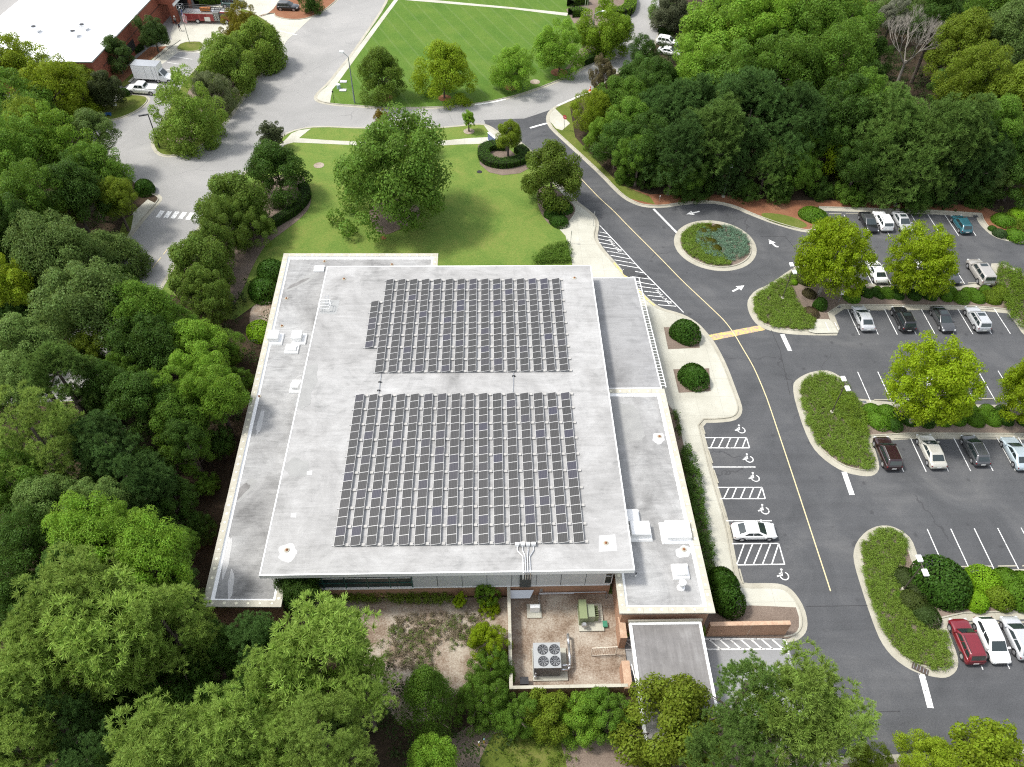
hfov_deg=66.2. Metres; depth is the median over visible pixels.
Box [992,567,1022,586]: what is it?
shrub
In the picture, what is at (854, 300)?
clipped shrub
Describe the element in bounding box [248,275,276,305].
shrub
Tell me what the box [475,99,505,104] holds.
white kerb paint
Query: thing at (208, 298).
cedar tree
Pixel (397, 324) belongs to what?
solar panel row
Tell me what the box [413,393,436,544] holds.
solar panel row
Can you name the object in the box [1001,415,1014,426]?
clipped shrub
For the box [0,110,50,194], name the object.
broadleaf tree
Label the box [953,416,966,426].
clipped shrub
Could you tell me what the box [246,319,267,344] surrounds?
shrub
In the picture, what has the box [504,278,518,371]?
solar panel row
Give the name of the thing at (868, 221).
parked car
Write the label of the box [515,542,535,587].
conduit pipes
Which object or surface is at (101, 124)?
broadleaf tree
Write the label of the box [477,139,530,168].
hedge
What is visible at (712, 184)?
broadleaf tree
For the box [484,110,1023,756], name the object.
parking lot
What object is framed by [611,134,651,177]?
broadleaf tree
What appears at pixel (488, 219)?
lawn
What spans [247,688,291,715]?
broadleaf tree
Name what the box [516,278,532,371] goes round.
solar panel row
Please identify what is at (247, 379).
broadleaf tree
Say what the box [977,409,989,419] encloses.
clipped shrub
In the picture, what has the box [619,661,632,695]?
gate pier
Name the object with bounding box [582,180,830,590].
line
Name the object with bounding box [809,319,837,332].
ramp pavement
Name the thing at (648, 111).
broadleaf tree
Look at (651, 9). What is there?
broadleaf tree
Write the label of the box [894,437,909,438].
wheel stop
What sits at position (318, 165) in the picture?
tree ring
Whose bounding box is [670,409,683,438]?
pavement edge shrubs
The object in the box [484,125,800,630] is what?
plaza pavement
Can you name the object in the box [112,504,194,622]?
broadleaf tree
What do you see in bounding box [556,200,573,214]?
shrub
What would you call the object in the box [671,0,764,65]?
broadleaf tree
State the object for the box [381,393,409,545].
solar panel row
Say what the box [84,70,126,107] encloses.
plum tree
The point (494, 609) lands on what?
shrub tree
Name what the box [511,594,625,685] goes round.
service yard
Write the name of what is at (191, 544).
broadleaf tree
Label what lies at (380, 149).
birch tree
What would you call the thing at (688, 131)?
pine tree
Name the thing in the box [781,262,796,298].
parking lamp
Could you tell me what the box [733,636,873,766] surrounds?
tree
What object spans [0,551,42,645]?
broadleaf tree
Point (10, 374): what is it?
broadleaf tree
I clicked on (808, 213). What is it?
shrub
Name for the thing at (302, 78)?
road
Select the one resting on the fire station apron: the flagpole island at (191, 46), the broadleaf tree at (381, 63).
the flagpole island at (191, 46)
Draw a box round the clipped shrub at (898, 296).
[892,289,904,300]
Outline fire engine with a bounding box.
[176,3,236,23]
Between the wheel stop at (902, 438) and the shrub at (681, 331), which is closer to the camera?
the wheel stop at (902, 438)
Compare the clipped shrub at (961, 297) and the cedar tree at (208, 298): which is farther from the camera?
the clipped shrub at (961, 297)
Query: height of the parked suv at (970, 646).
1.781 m
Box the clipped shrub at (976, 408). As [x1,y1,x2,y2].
[972,404,978,412]
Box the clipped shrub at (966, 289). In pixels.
[960,287,970,293]
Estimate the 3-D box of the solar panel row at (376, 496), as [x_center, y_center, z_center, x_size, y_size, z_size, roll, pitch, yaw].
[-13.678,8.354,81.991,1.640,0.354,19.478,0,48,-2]
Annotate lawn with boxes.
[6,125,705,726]
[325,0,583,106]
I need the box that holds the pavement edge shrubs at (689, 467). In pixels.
[679,441,717,590]
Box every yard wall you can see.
[507,587,512,685]
[509,684,627,696]
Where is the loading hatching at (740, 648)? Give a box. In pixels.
[704,638,788,653]
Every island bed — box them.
[680,223,749,265]
[754,267,1023,329]
[802,376,1023,468]
[863,532,1013,667]
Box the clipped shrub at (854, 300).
[842,288,860,303]
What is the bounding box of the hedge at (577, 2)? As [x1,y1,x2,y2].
[567,0,588,6]
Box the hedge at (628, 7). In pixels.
[602,0,636,17]
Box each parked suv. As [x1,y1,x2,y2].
[220,0,245,8]
[276,0,299,10]
[655,34,678,47]
[872,211,893,231]
[872,436,902,470]
[890,306,916,332]
[947,618,986,665]
[960,435,990,466]
[963,306,991,332]
[966,259,996,286]
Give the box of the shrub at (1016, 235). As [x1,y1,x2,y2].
[1004,228,1023,244]
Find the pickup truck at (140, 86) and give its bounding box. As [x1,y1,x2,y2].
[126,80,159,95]
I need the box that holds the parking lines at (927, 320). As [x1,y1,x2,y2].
[848,309,1010,334]
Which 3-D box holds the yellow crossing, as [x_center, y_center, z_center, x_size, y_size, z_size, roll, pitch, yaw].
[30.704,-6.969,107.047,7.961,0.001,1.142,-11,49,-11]
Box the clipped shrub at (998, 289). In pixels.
[991,285,1009,300]
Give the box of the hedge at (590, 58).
[579,49,605,65]
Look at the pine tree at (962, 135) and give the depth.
117.22 m
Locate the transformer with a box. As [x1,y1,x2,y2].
[577,599,603,631]
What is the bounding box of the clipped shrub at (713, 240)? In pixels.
[709,238,716,244]
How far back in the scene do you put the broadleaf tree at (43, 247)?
101.00 m
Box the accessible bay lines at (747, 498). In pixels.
[705,437,784,564]
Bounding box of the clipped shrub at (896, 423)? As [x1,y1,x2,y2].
[886,417,903,432]
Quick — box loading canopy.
[628,618,720,747]
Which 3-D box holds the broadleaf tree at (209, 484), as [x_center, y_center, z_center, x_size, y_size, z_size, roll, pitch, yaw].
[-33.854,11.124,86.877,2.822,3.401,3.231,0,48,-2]
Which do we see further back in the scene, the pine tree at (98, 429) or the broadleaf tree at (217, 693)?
the pine tree at (98, 429)
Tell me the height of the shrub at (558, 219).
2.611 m
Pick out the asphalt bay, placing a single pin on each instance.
(191, 62)
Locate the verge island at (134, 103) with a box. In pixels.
[93,95,146,118]
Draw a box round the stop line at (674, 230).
[653,209,676,232]
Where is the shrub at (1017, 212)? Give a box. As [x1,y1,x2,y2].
[1008,207,1023,222]
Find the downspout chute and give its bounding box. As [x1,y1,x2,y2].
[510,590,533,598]
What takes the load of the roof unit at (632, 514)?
on the flat roofed building
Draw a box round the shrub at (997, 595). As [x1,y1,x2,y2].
[985,585,1015,612]
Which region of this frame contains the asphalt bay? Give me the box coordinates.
[146,52,202,107]
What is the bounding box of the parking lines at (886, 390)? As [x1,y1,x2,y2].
[857,371,1002,400]
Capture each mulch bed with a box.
[185,175,310,314]
[250,301,271,328]
[293,597,507,723]
[370,199,419,233]
[478,145,528,174]
[538,187,574,227]
[566,0,624,68]
[668,404,715,568]
[704,605,798,637]
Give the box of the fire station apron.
[155,0,311,63]
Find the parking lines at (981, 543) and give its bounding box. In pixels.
[927,528,1023,568]
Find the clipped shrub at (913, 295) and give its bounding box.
[906,289,921,300]
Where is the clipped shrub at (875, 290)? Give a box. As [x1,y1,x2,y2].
[870,287,879,296]
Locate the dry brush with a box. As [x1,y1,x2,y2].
[385,610,487,671]
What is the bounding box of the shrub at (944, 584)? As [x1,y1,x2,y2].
[909,554,973,612]
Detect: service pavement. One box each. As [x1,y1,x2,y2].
[625,636,791,750]
[631,675,802,741]
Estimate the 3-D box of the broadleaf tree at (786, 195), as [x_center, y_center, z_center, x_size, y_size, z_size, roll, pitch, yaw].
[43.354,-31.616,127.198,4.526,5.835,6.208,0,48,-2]
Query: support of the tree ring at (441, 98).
on the mown lawn at (406, 32)
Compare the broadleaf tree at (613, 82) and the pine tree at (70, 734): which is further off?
the broadleaf tree at (613, 82)
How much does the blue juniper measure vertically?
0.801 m
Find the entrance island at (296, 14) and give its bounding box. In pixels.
[261,0,334,18]
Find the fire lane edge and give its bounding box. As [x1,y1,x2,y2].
[600,226,682,311]
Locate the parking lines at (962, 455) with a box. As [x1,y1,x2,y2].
[902,437,1023,471]
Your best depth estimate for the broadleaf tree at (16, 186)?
105.41 m
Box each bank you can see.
[433,701,630,766]
[630,727,803,766]
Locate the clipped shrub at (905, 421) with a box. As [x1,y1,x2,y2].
[901,414,917,426]
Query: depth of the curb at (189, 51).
161.10 m
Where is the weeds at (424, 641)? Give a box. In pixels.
[374,614,477,666]
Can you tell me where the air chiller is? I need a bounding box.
[532,633,571,680]
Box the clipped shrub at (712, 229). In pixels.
[709,226,718,232]
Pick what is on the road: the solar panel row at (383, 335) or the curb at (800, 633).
the curb at (800, 633)
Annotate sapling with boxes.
[462,109,474,131]
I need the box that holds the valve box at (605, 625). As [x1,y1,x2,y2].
[602,621,607,627]
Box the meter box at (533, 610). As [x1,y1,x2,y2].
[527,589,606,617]
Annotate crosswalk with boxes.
[156,210,199,219]
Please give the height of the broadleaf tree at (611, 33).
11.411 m
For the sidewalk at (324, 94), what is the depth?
157.30 m
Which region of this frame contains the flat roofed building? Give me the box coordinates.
[203,253,715,632]
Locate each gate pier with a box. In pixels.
[615,617,626,647]
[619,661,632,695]
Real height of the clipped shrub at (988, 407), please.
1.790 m
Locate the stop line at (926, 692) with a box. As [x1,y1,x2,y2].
[919,674,933,707]
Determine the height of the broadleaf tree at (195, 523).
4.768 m
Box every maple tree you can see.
[495,119,521,156]
[792,214,879,299]
[881,219,959,299]
[881,329,988,426]
[994,357,1023,423]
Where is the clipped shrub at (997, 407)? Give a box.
[994,404,1010,413]
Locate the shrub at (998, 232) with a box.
[991,228,1007,238]
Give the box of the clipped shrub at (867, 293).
[861,288,873,298]
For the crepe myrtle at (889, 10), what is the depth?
161.51 m
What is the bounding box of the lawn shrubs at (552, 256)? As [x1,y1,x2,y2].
[531,239,572,264]
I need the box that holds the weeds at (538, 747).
[500,731,593,766]
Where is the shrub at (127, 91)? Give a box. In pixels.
[121,88,130,96]
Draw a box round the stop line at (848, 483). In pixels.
[842,472,854,494]
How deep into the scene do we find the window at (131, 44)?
157.29 m
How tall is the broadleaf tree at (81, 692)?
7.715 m
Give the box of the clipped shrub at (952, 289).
[943,285,957,293]
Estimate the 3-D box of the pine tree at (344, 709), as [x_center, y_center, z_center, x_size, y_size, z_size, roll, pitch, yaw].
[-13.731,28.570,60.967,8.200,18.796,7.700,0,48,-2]
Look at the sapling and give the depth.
138.61 m
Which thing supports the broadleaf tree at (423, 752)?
on the bank at (603, 755)
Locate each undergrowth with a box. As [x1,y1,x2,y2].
[0,98,134,272]
[0,276,519,766]
[575,0,1023,202]
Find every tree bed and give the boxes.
[664,327,699,348]
[673,368,710,392]
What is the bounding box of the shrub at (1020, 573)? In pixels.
[1015,570,1023,581]
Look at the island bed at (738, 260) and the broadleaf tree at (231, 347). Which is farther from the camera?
the island bed at (738, 260)
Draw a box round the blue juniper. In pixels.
[696,224,750,260]
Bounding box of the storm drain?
[911,662,928,675]
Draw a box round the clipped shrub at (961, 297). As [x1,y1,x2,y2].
[953,290,969,304]
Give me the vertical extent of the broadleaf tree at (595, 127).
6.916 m
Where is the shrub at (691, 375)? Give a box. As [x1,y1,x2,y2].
[677,362,709,392]
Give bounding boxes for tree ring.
[314,162,323,167]
[439,95,450,100]
[464,129,473,133]
[530,79,539,83]
[551,68,567,75]
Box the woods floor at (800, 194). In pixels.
[570,0,1023,212]
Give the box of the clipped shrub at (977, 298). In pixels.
[968,291,985,303]
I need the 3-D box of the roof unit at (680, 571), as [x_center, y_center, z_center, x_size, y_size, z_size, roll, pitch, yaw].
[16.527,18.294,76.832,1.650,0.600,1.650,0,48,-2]
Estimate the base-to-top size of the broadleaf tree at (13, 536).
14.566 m
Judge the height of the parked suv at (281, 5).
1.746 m
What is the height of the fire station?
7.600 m
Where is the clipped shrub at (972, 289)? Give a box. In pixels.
[968,287,979,294]
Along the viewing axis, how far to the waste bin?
73.50 m
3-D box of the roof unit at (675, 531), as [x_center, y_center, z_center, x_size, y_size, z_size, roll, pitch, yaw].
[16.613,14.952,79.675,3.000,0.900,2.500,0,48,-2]
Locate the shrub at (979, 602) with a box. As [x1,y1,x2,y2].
[964,588,989,613]
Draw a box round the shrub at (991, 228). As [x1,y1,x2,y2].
[987,225,996,231]
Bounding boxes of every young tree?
[256,120,284,145]
[372,108,388,121]
[847,741,894,766]
[892,728,962,766]
[946,715,1023,766]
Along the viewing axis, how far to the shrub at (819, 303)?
109.46 m
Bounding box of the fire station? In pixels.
[0,0,191,93]
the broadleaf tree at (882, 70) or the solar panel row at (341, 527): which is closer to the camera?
the solar panel row at (341, 527)
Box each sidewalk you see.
[128,38,180,81]
[129,199,155,232]
[280,129,487,146]
[317,0,397,102]
[411,0,567,15]
[550,108,569,129]
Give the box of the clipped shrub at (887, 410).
[878,404,900,419]
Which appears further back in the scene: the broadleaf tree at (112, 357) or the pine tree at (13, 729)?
the broadleaf tree at (112, 357)
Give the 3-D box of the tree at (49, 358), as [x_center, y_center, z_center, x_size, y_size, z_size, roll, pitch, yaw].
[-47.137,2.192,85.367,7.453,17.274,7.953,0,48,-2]
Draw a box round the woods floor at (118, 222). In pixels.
[0,97,157,313]
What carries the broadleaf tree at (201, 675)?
on the woods floor at (216, 505)
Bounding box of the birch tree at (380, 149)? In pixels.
[326,100,453,243]
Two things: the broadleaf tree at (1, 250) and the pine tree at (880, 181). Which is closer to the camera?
the broadleaf tree at (1, 250)
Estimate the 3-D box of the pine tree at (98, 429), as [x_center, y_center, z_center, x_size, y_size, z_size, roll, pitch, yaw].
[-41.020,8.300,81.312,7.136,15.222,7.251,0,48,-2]
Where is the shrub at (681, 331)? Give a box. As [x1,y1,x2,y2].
[669,318,701,346]
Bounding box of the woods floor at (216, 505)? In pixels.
[0,295,638,766]
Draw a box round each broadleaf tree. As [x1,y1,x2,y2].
[0,31,50,86]
[0,66,57,132]
[0,88,8,101]
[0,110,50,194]
[0,157,67,231]
[0,191,28,249]
[0,219,10,267]
[0,252,40,311]
[0,290,35,322]
[0,311,64,416]
[0,353,67,452]
[0,394,24,428]
[0,444,48,476]
[0,447,45,521]
[0,501,53,583]
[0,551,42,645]
[1,207,112,295]
[1,237,26,274]
[2,94,53,138]
[5,53,88,122]
[6,278,68,327]
[7,99,95,165]
[10,472,87,534]
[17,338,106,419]
[25,255,140,358]
[35,158,116,232]
[35,538,76,591]
[40,489,137,577]
[51,196,85,225]
[53,82,104,117]
[55,244,87,292]
[57,148,105,222]
[60,475,132,520]
[61,714,118,766]
[64,140,135,191]
[65,60,92,105]
[65,327,113,376]
[65,684,119,729]
[71,107,121,163]
[71,411,124,464]
[72,380,129,430]
[73,357,135,442]
[74,463,107,507]
[78,228,153,279]
[82,675,144,734]
[83,698,137,743]
[86,500,158,582]
[87,163,129,220]
[93,176,138,231]
[94,739,136,766]
[96,279,182,340]
[98,261,139,284]
[101,369,177,445]
[102,308,186,377]
[105,344,149,408]
[108,455,139,482]
[111,323,136,350]
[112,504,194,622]
[126,494,182,533]
[126,651,197,712]
[131,445,175,470]
[138,309,183,374]
[138,684,178,716]
[146,364,200,416]
[146,566,199,598]
[148,392,213,466]
[155,474,200,524]
[156,617,190,660]
[157,303,198,320]
[160,417,204,479]
[163,588,212,634]
[164,317,230,377]
[167,524,200,572]
[168,340,231,391]
[172,667,229,711]
[175,436,215,476]
[175,509,217,545]
[179,364,252,438]
[181,619,239,672]
[188,626,240,676]
[191,471,221,496]
[192,374,243,431]
[195,683,229,714]
[208,423,236,459]
[209,328,246,368]
[218,675,261,704]
[225,642,260,681]
[231,367,254,394]
[242,138,313,209]
[242,632,283,687]
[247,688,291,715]
[272,578,329,625]
[298,0,324,14]
[321,713,365,746]
[356,45,407,106]
[400,112,426,150]
[406,732,459,766]
[409,38,477,110]
[488,43,536,91]
[532,17,588,80]
[569,88,616,132]
[575,0,634,60]
[582,115,612,150]
[587,118,634,168]
[595,74,628,110]
[605,95,649,134]
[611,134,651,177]
[612,75,650,116]
[614,165,638,185]
[617,51,650,80]
[621,113,673,168]
[623,134,656,186]
[628,32,660,66]
[630,166,653,189]
[632,68,672,104]
[632,107,667,135]
[635,55,678,89]
[647,0,675,22]
[649,146,696,195]
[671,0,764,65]
[671,155,722,202]
[672,183,706,204]
[673,32,724,86]
[676,158,707,194]
[694,37,773,99]
[703,135,735,186]
[706,0,733,11]
[719,19,749,48]
[721,0,802,57]
[730,179,761,204]
[739,29,826,97]
[743,132,780,178]
[747,20,784,58]
[751,60,785,117]
[766,173,794,204]
[777,151,823,193]
[781,0,849,47]
[784,126,825,171]
[790,17,878,94]
[792,67,827,107]
[798,118,852,179]
[804,175,834,202]
[812,110,854,176]
[819,0,885,50]
[820,73,879,168]
[831,174,868,209]
[833,139,880,186]
[841,65,894,137]
[851,36,893,73]
[853,59,885,84]
[873,81,894,113]
[873,151,901,196]
[874,0,921,28]
[896,178,935,215]
[907,0,958,39]
[908,0,965,83]
[922,6,994,108]
[923,38,961,73]
[924,65,960,112]
[925,144,959,176]
[931,39,1014,116]
[940,0,1023,53]
[956,81,988,105]
[956,177,1004,210]
[965,154,1019,197]
[971,0,1023,78]
[978,92,1023,151]
[983,59,1023,124]
[985,133,1023,209]
[986,53,1012,82]
[1002,152,1023,201]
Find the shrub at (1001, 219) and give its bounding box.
[990,212,1016,228]
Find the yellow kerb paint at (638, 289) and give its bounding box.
[614,263,654,305]
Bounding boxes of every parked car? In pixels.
[657,25,673,34]
[658,45,679,55]
[730,520,777,541]
[851,306,875,331]
[858,212,878,232]
[865,261,888,283]
[891,211,912,230]
[915,434,947,469]
[929,306,955,332]
[946,264,960,284]
[950,215,972,234]
[972,616,1010,664]
[999,437,1023,471]
[999,616,1023,661]
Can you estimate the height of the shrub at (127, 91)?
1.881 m
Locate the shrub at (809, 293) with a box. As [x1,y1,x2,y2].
[802,288,816,298]
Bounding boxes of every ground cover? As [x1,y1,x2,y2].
[312,591,453,606]
[680,220,731,265]
[751,268,816,330]
[798,370,876,470]
[829,390,871,434]
[860,526,957,672]
[994,260,1023,327]
[999,206,1023,231]
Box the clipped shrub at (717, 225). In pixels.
[713,224,723,231]
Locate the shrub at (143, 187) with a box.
[134,178,155,197]
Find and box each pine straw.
[167,32,261,146]
[630,188,1022,230]
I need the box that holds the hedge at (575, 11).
[568,6,586,17]
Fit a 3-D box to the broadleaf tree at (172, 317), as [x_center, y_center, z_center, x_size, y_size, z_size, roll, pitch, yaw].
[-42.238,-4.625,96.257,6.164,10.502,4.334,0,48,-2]
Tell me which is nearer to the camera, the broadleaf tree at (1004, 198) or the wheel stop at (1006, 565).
the wheel stop at (1006, 565)
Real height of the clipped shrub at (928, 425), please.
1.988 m
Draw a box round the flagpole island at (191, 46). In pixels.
[177,42,201,50]
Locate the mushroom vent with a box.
[677,579,685,590]
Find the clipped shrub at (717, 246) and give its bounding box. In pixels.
[711,244,721,251]
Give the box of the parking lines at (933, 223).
[844,214,975,235]
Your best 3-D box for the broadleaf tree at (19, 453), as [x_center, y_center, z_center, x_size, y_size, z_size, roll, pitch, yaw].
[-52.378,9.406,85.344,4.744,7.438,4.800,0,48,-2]
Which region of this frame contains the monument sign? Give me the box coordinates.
[487,132,495,140]
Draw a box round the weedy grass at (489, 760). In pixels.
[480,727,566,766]
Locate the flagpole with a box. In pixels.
[179,7,189,43]
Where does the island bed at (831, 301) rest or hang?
on the parking lot
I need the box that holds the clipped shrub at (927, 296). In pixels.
[922,292,937,300]
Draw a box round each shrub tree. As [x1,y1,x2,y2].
[452,591,466,608]
[452,672,511,736]
[464,645,515,703]
[467,621,513,666]
[474,584,501,607]
[477,596,500,619]
[494,691,540,739]
[524,687,573,747]
[556,690,602,750]
[577,686,635,746]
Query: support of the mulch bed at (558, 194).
on the lawn at (488, 219)
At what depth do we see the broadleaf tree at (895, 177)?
123.33 m
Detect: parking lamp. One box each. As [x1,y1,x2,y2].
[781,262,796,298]
[829,376,850,414]
[900,555,929,590]
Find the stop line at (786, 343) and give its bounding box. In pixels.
[780,334,791,350]
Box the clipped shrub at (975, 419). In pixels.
[967,411,985,427]
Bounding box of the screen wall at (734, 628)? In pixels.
[705,621,790,636]
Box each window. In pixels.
[117,39,135,61]
[315,576,413,589]
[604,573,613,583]
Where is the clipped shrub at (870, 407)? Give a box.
[861,403,880,412]
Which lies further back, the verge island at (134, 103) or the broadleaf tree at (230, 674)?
the verge island at (134, 103)
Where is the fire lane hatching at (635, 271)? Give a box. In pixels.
[599,232,670,305]
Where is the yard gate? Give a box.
[590,646,617,655]
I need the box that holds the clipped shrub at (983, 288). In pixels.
[978,285,991,293]
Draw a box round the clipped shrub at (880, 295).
[876,292,884,299]
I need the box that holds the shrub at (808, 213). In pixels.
[798,206,827,223]
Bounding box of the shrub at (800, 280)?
[796,275,808,285]
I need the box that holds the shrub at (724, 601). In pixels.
[711,584,746,620]
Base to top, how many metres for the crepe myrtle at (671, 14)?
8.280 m
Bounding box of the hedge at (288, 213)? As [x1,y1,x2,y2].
[254,182,311,234]
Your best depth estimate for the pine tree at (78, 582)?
62.59 m
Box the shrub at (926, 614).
[911,602,941,629]
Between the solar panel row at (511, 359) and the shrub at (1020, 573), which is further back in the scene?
the solar panel row at (511, 359)
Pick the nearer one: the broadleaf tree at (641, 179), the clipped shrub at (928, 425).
the clipped shrub at (928, 425)
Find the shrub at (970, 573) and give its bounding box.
[957,569,975,589]
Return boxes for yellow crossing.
[709,325,764,339]
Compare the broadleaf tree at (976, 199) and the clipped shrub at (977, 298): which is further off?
the broadleaf tree at (976, 199)
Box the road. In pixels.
[0,0,660,402]
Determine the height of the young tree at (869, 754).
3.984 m
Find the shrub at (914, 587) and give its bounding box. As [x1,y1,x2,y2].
[906,582,929,600]
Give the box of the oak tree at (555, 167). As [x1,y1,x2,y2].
[520,138,583,213]
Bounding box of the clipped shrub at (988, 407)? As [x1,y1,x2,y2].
[978,403,995,414]
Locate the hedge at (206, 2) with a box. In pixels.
[193,0,220,5]
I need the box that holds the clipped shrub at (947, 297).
[939,291,953,301]
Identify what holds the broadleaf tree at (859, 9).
on the woods floor at (800, 194)
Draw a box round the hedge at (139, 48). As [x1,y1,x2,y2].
[134,43,144,53]
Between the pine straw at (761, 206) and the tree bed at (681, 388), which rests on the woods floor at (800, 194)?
the pine straw at (761, 206)
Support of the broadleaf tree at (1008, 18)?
on the woods floor at (800, 194)
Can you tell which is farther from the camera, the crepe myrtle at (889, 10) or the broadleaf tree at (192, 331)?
the crepe myrtle at (889, 10)
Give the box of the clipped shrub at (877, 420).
[866,410,890,431]
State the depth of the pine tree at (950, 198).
125.72 m
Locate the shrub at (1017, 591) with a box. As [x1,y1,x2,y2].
[1002,579,1023,612]
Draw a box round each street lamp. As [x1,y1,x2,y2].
[138,114,159,147]
[339,51,354,102]
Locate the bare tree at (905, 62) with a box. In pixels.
[886,4,944,88]
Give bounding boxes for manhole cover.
[623,268,634,275]
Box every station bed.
[116,46,165,81]
[122,58,152,86]
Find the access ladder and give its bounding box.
[318,295,331,311]
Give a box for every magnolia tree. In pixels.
[99,34,135,75]
[131,14,170,51]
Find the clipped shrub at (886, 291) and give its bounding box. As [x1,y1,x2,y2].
[880,286,894,299]
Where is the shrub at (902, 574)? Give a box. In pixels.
[891,566,918,588]
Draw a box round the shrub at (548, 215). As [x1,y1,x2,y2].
[543,209,557,219]
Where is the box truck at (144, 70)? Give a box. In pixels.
[130,59,170,82]
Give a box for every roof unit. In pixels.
[267,330,284,344]
[284,344,299,353]
[289,380,300,393]
[291,330,307,344]
[314,266,324,271]
[626,509,639,523]
[628,521,652,541]
[659,520,691,543]
[671,564,689,579]
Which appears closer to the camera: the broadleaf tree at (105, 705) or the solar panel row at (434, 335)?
the broadleaf tree at (105, 705)
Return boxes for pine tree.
[0,379,95,483]
[0,602,78,690]
[0,630,83,729]
[0,705,63,766]
[3,684,110,766]
[9,541,140,643]
[34,562,177,704]
[52,717,119,766]
[65,408,144,492]
[81,437,173,515]
[101,685,204,766]
[110,581,222,684]
[125,454,178,523]
[172,681,278,766]
[225,610,282,667]
[225,636,323,718]
[232,710,312,766]
[247,588,387,732]
[276,688,381,766]
[320,731,379,766]
[329,655,402,731]
[638,76,691,126]
[640,108,706,195]
[663,72,719,135]
[673,86,747,179]
[679,701,786,766]
[709,65,789,166]
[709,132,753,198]
[709,648,782,740]
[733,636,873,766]
[738,708,819,766]
[742,136,794,201]
[751,111,814,190]
[767,78,831,145]
[799,688,882,766]
[850,80,935,160]
[853,129,935,210]
[864,105,957,216]
[907,90,1001,181]
[928,166,968,210]
[940,112,1017,197]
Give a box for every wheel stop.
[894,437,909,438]
[937,437,952,438]
[998,565,1015,566]
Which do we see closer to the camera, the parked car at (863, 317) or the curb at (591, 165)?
the parked car at (863, 317)
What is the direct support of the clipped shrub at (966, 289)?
on the island bed at (831, 301)
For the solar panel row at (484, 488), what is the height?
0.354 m
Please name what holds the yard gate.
on the service yard at (557, 621)
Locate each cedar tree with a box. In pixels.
[166,233,236,302]
[176,262,234,325]
[187,193,248,263]
[193,170,272,237]
[224,194,277,250]
[607,671,732,766]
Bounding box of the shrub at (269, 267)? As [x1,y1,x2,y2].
[256,258,281,280]
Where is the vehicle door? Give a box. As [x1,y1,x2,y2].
[176,0,188,9]
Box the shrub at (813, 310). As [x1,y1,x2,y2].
[803,306,819,318]
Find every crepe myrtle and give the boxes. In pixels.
[147,63,229,159]
[189,70,242,117]
[194,33,257,105]
[197,30,220,68]
[218,0,258,42]
[229,15,288,77]
[587,52,618,88]
[649,0,688,31]
[877,0,911,37]
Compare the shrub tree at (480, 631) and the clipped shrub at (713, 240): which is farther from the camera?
the clipped shrub at (713, 240)
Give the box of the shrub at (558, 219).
[549,213,568,228]
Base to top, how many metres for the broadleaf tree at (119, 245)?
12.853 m
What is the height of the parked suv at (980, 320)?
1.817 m
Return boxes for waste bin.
[520,677,528,685]
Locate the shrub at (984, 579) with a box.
[965,564,1002,591]
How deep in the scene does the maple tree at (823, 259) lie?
105.55 m
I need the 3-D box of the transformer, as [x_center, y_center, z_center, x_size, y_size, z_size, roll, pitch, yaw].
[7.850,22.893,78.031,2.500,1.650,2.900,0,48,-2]
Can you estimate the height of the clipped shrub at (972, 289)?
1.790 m
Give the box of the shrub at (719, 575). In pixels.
[707,565,740,599]
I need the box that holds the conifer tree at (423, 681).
[392,663,463,747]
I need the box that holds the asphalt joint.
[760,236,899,711]
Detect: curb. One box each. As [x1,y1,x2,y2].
[108,94,149,120]
[128,193,161,236]
[151,12,273,156]
[160,123,807,641]
[176,41,203,51]
[259,0,337,19]
[314,0,593,109]
[546,35,814,231]
[674,220,756,270]
[747,263,1023,334]
[790,750,1023,764]
[793,370,1023,475]
[819,206,1023,242]
[853,525,1023,677]
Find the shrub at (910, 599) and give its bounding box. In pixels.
[899,589,927,611]
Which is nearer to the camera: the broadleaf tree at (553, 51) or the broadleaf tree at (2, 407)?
the broadleaf tree at (2, 407)
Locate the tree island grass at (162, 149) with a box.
[154,14,268,154]
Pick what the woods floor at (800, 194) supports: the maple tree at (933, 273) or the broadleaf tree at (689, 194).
the broadleaf tree at (689, 194)
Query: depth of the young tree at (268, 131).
133.12 m
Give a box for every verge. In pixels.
[119,214,133,236]
[551,96,654,203]
[761,213,806,227]
[811,756,1023,766]
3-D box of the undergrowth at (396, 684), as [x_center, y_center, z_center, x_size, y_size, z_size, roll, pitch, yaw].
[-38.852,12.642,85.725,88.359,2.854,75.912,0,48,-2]
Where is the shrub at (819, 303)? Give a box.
[812,297,827,311]
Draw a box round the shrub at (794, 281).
[790,279,797,285]
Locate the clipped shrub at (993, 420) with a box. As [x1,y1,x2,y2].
[986,412,1001,426]
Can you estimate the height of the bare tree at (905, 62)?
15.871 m
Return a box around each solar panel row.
[332,394,367,546]
[349,393,381,545]
[363,300,382,347]
[365,393,395,545]
[373,279,396,372]
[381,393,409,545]
[387,278,408,372]
[397,393,422,545]
[400,278,420,372]
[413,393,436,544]
[414,278,432,372]
[427,278,444,372]
[429,393,450,544]
[441,278,456,372]
[445,393,463,544]
[453,278,467,371]
[461,393,477,544]
[467,278,479,371]
[477,392,492,544]
[480,278,492,371]
[492,278,505,371]
[492,392,508,543]
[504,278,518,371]
[505,392,524,543]
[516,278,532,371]
[519,392,540,543]
[527,278,545,371]
[532,392,556,543]
[539,278,558,371]
[546,392,572,542]
[551,278,571,371]
[560,392,587,542]
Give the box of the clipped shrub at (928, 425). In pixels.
[920,418,935,428]
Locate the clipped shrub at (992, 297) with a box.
[982,290,1001,305]
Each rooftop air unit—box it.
[29,25,42,33]
[68,29,81,37]
[77,23,89,31]

